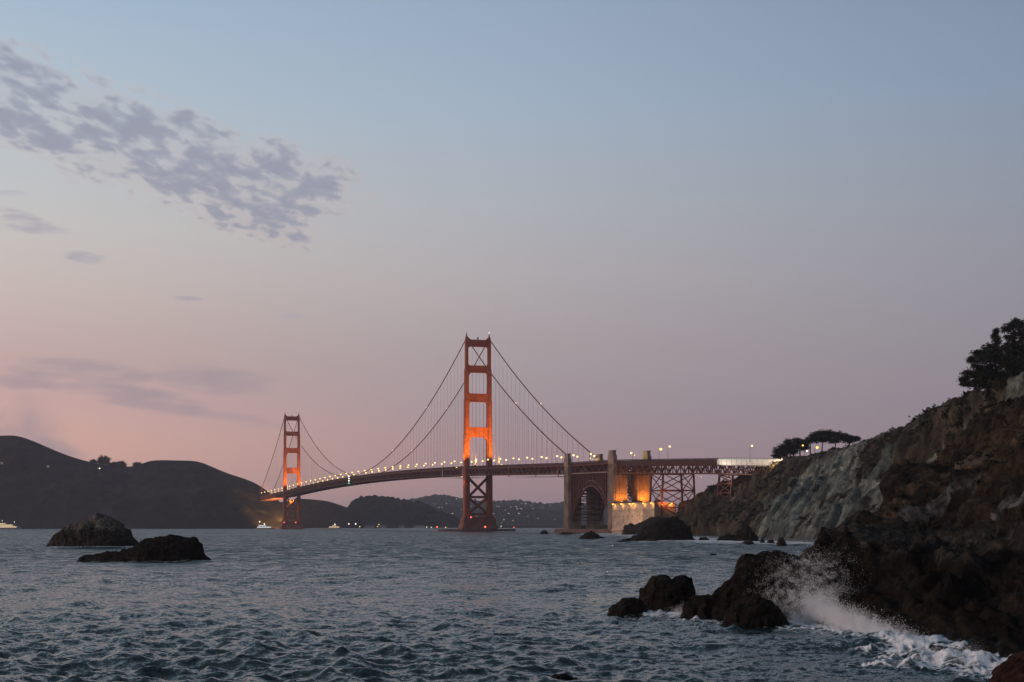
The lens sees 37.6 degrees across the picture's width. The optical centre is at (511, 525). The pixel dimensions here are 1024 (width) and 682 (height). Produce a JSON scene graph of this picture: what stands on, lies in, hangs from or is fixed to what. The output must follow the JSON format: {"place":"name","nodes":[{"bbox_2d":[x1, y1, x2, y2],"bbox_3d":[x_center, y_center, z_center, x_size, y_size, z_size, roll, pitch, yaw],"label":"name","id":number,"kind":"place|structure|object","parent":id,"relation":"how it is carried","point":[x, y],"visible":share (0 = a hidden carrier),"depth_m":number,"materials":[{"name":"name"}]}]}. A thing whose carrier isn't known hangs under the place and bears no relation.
{"place":"outdoors","nodes":[
{"label":"outdoors","id":0,"kind":"place"},
{"bbox_2d":[0,435,293,528],"bbox_3d":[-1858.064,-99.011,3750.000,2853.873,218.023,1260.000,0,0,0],"label":"hills","id":1,"kind":"structure","parent":0,"point":[62,490],"depth_m":3255.55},
{"bbox_2d":[96,455,110,465],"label":"broad tree","id":2,"kind":"object","parent":1,"relation":"on","point":[103,460],"visible":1,"depth_m":3474.18,"materials":[{"name":"green plant"}]},
{"bbox_2d":[109,461,118,465],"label":"broad tree","id":3,"kind":"object","parent":1,"relation":"on","point":[113,463],"visible":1,"depth_m":3474.57,"materials":[{"name":"green plant"}]},
{"bbox_2d":[116,460,127,466],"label":"broad tree","id":4,"kind":"object","parent":1,"relation":"on","point":[122,463],"visible":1,"depth_m":3476.74,"materials":[{"name":"green plant"}]},
{"bbox_2d":[132,462,142,466],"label":"broad tree","id":5,"kind":"object","parent":1,"relation":"on","point":[136,464],"visible":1,"depth_m":3474.42,"materials":[{"name":"green plant"}]},
{"bbox_2d":[281,499,398,527],"bbox_3d":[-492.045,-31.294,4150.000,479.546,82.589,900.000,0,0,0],"label":"hills","id":6,"kind":"structure","parent":0,"point":[320,514],"depth_m":3877.02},
{"bbox_2d":[347,495,459,525],"bbox_3d":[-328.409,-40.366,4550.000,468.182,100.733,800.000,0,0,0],"label":"hills","id":7,"kind":"structure","parent":0,"point":[398,511],"depth_m":4299.55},
{"bbox_2d":[404,526,563,527],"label":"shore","id":8,"kind":"structure","parent":0,"point":[497,526],"depth_m":4105.04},
{"bbox_2d":[414,525,424,527],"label":"shed","id":9,"kind":"structure","parent":8,"relation":"on","point":[419,526],"depth_m":4078.00,"materials":[{"name":"paint"}]},
{"bbox_2d":[0,528,1011,681],"bbox_3d":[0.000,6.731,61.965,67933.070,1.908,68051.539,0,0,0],"label":"water","id":10,"kind":"structure","parent":0,"point":[369,605],"depth_m":110.51,"materials":[{"name":"liquid"}]},
{"bbox_2d":[0,520,21,528],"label":"ferry","id":11,"kind":"object","parent":10,"relation":"on","point":[6,526],"visible":0.98,"depth_m":2914.05,"materials":[{"name":"paint"}]},
{"bbox_2d":[46,513,138,546],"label":"rock","id":12,"kind":"object","parent":10,"relation":"in","point":[97,529],"visible":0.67,"depth_m":460.30,"materials":[{"name":"grey stone"}]},
{"bbox_2d":[77,534,210,561],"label":"rock","id":13,"kind":"object","parent":10,"relation":"in","point":[170,547],"visible":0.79,"depth_m":288.50,"materials":[{"name":"black stone"}]},
{"bbox_2d":[256,521,273,528],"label":"ferry","id":14,"kind":"object","parent":10,"relation":"on","point":[264,526],"visible":0.98,"depth_m":2697.09,"materials":[{"name":"paint"}]},
{"bbox_2d":[328,524,340,528],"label":"ferry","id":15,"kind":"object","parent":10,"relation":"on","point":[334,526],"visible":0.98,"depth_m":2897.85,"materials":[{"name":"paint"}]},
{"bbox_2d":[259,332,786,530],"bbox_3d":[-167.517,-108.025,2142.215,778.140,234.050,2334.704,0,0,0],"label":"suspension bridge","id":16,"kind":"structure","parent":10,"relation":"in","point":[609,481],"depth_m":1628.15,"materials":[{"name":"orange paint"}]},
{"bbox_2d":[442,469,484,477],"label":"work platform","id":17,"kind":"structure","parent":16,"relation":"hanging from","point":[462,475],"depth_m":1759.06,"materials":[{"name":"metal"}]},
{"bbox_2d":[508,466,563,476],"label":"work platform","id":18,"kind":"structure","parent":16,"relation":"hanging from","point":[541,476],"depth_m":1469.01,"materials":[{"name":"metal"}]},
{"bbox_2d":[551,673,577,680],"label":"rock","id":19,"kind":"object","parent":10,"relation":"in","point":[564,676],"visible":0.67,"depth_m":66.28,"materials":[{"name":"black stone"}]},
{"bbox_2d":[556,532,573,534],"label":"rock","id":20,"kind":"object","parent":10,"relation":"in","point":[564,533],"visible":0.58,"depth_m":1116.68,"materials":[{"name":"black stone"}]},
{"bbox_2d":[554,529,611,532],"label":"seawall","id":21,"kind":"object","parent":10,"relation":"in","point":[583,530],"visible":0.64,"depth_m":1341.28,"materials":[{"name":"concrete"}]},
{"bbox_2d":[579,531,603,538],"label":"rock","id":22,"kind":"object","parent":10,"relation":"in","point":[590,535],"visible":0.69,"depth_m":776.48,"materials":[{"name":"black stone"}]},
{"bbox_2d":[607,597,646,615],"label":"rock","id":23,"kind":"object","parent":10,"relation":"in","point":[629,606],"visible":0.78,"depth_m":114.86,"materials":[{"name":"black stone"}]},
{"bbox_2d":[622,516,664,534],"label":"rock","id":24,"kind":"object","parent":10,"relation":"in","point":[633,529],"visible":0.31,"depth_m":1013.19,"materials":[{"name":"grey stone"}]},
{"bbox_2d":[616,516,694,541],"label":"rock","id":25,"kind":"object","parent":10,"relation":"in","point":[673,528],"visible":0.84,"depth_m":623.00,"materials":[{"name":"black stone"}]},
{"bbox_2d":[638,574,695,611],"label":"rock","id":26,"kind":"object","parent":10,"relation":"in","point":[664,592],"visible":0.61,"depth_m":121.29,"materials":[{"name":"black stone"}]},
{"bbox_2d":[717,533,735,540],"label":"rock","id":27,"kind":"object","parent":10,"relation":"in","point":[727,537],"visible":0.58,"depth_m":606.18,"materials":[{"name":"black stone"}]},
{"bbox_2d":[734,525,759,540],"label":"rock","id":28,"kind":"object","parent":10,"relation":"in","point":[745,533],"visible":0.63,"depth_m":586.15,"materials":[{"name":"black stone"}]},
{"bbox_2d":[741,539,753,543],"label":"rock","id":29,"kind":"object","parent":10,"relation":"in","point":[749,541],"visible":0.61,"depth_m":528.51,"materials":[{"name":"black stone"}]},
{"bbox_2d":[679,550,819,621],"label":"rock","id":30,"kind":"object","parent":10,"relation":"in","point":[724,596],"visible":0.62,"depth_m":108.81,"materials":[{"name":"black stone"}]},
{"bbox_2d":[720,593,790,628],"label":"rock","id":31,"kind":"object","parent":10,"relation":"in","point":[748,611],"visible":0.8,"depth_m":101.44,"materials":[{"name":"black stone"}]},
{"bbox_2d":[776,537,786,545],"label":"rock","id":32,"kind":"object","parent":10,"relation":"in","point":[781,541],"visible":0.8,"depth_m":508.09,"materials":[{"name":"black stone"}]},
{"bbox_2d":[650,537,998,663],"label":"spray","id":33,"kind":"object","parent":10,"relation":"on","point":[833,614],"visible":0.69,"depth_m":102.54,"materials":[{"name":"white liquid"}]},
{"bbox_2d":[799,510,1023,657],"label":"rock outcrop","id":34,"kind":"object","parent":10,"relation":"in","point":[953,583],"visible":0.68,"depth_m":100.97,"materials":[{"name":"brown stone"}]},
{"bbox_2d":[989,651,1023,681],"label":"rock","id":35,"kind":"object","parent":10,"relation":"in","point":[1010,668],"visible":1,"depth_m":55.80,"materials":[{"name":"brown stone"}]},
{"bbox_2d":[0,0,1023,511],"label":"sky","id":36,"kind":"structure","parent":0,"point":[700,229],"materials":[{"name":"blue"}]},
{"bbox_2d":[437,506,607,526],"bbox_3d":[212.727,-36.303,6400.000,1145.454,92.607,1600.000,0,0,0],"label":"hills","id":37,"kind":"structure","parent":0,"point":[545,517],"depth_m":5972.12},
{"bbox_2d":[408,494,676,513],"bbox_3d":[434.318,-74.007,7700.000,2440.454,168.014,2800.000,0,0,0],"label":"hills","id":38,"kind":"structure","parent":0,"point":[442,500],"depth_m":7338.25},
{"bbox_2d":[581,525,607,528],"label":"headland","id":39,"kind":"structure","parent":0,"point":[584,527],"depth_m":1422.31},
{"bbox_2d":[611,499,675,532],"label":"brick fort","id":40,"kind":"structure","parent":39,"relation":"on","point":[636,512],"depth_m":1235.20,"materials":[{"name":"beige brick"}]},
{"bbox_2d":[767,538,814,541],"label":"beach","id":41,"kind":"structure","parent":0,"point":[795,540],"depth_m":621.84,"materials":[{"name":"grey sand"}]},
{"bbox_2d":[676,372,1023,539],"bbox_3d":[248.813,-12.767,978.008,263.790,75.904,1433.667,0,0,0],"label":"cliff","id":42,"kind":"structure","parent":0,"point":[808,487],"depth_m":726.01,"materials":[{"name":"grey stone"}]},
{"bbox_2d":[717,458,782,466],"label":"wrapped scaffold","id":43,"kind":"object","parent":42,"relation":"on","point":[754,462],"visible":0.91,"depth_m":1056.74,"materials":[{"name":"metal"}]},
{"bbox_2d":[770,444,790,459],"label":"cypress tree","id":44,"kind":"object","parent":42,"relation":"on","point":[778,452],"visible":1,"depth_m":903.78,"materials":[{"name":"green plant"}]},
{"bbox_2d":[781,438,799,457],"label":"cypress tree","id":45,"kind":"object","parent":42,"relation":"on","point":[789,444],"visible":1,"depth_m":903.18,"materials":[{"name":"green plant"}]},
{"bbox_2d":[791,437,810,455],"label":"cypress tree","id":46,"kind":"object","parent":42,"relation":"on","point":[797,441],"visible":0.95,"depth_m":903.66,"materials":[{"name":"green plant"}]},
{"bbox_2d":[801,434,820,454],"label":"cypress tree","id":47,"kind":"object","parent":42,"relation":"on","point":[809,440],"visible":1,"depth_m":903.03,"materials":[{"name":"green plant"}]},
{"bbox_2d":[809,429,833,452],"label":"cypress tree","id":48,"kind":"object","parent":42,"relation":"on","point":[823,437],"visible":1,"depth_m":903.88,"materials":[{"name":"green plant"}]},
{"bbox_2d":[824,429,849,448],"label":"cypress tree","id":49,"kind":"object","parent":42,"relation":"on","point":[837,436],"visible":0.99,"depth_m":902.95,"materials":[{"name":"green plant"}]},
{"bbox_2d":[691,375,1011,526],"bbox_3d":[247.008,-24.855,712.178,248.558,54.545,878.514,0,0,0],"label":"scrub","id":50,"kind":"object","parent":42,"relation":"on","point":[998,385],"visible":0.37,"depth_m":714.82,"materials":[{"name":"plant"}]},
{"bbox_2d":[840,434,862,444],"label":"cypress tree","id":51,"kind":"object","parent":42,"relation":"on","point":[853,439],"visible":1,"depth_m":903.08,"materials":[{"name":"green plant"}]},
{"bbox_2d":[956,353,994,394],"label":"cypress tree","id":52,"kind":"object","parent":42,"relation":"on","point":[978,375],"visible":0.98,"depth_m":487.13,"materials":[{"name":"green plant"}]},
{"bbox_2d":[969,342,1007,391],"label":"cypress tree","id":53,"kind":"object","parent":42,"relation":"on","point":[989,352],"visible":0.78,"depth_m":490.89,"materials":[{"name":"green plant"}]},
{"bbox_2d":[990,327,1003,352],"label":"cypress tree","id":54,"kind":"object","parent":42,"relation":"on","point":[995,337],"visible":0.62,"depth_m":494.44,"materials":[{"name":"green plant"}]},
{"bbox_2d":[992,341,1023,379],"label":"cypress tree","id":55,"kind":"object","parent":42,"relation":"on","point":[1007,360],"visible":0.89,"depth_m":487.35,"materials":[{"name":"green plant"}]},
{"bbox_2d":[998,317,1023,349],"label":"cypress tree","id":56,"kind":"object","parent":42,"relation":"on","point":[1015,325],"visible":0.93,"depth_m":492.88,"materials":[{"name":"green plant"}]},
{"bbox_2d":[872,395,1023,530],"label":"cliff","id":57,"kind":"structure","parent":0,"point":[998,492],"depth_m":225.03,"materials":[{"name":"stone"}]},
{"bbox_2d":[878,396,1022,529],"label":"scrub","id":58,"kind":"object","parent":57,"relation":"on","point":[932,520],"visible":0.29,"depth_m":227.12,"materials":[{"name":"plant"}]}
]}

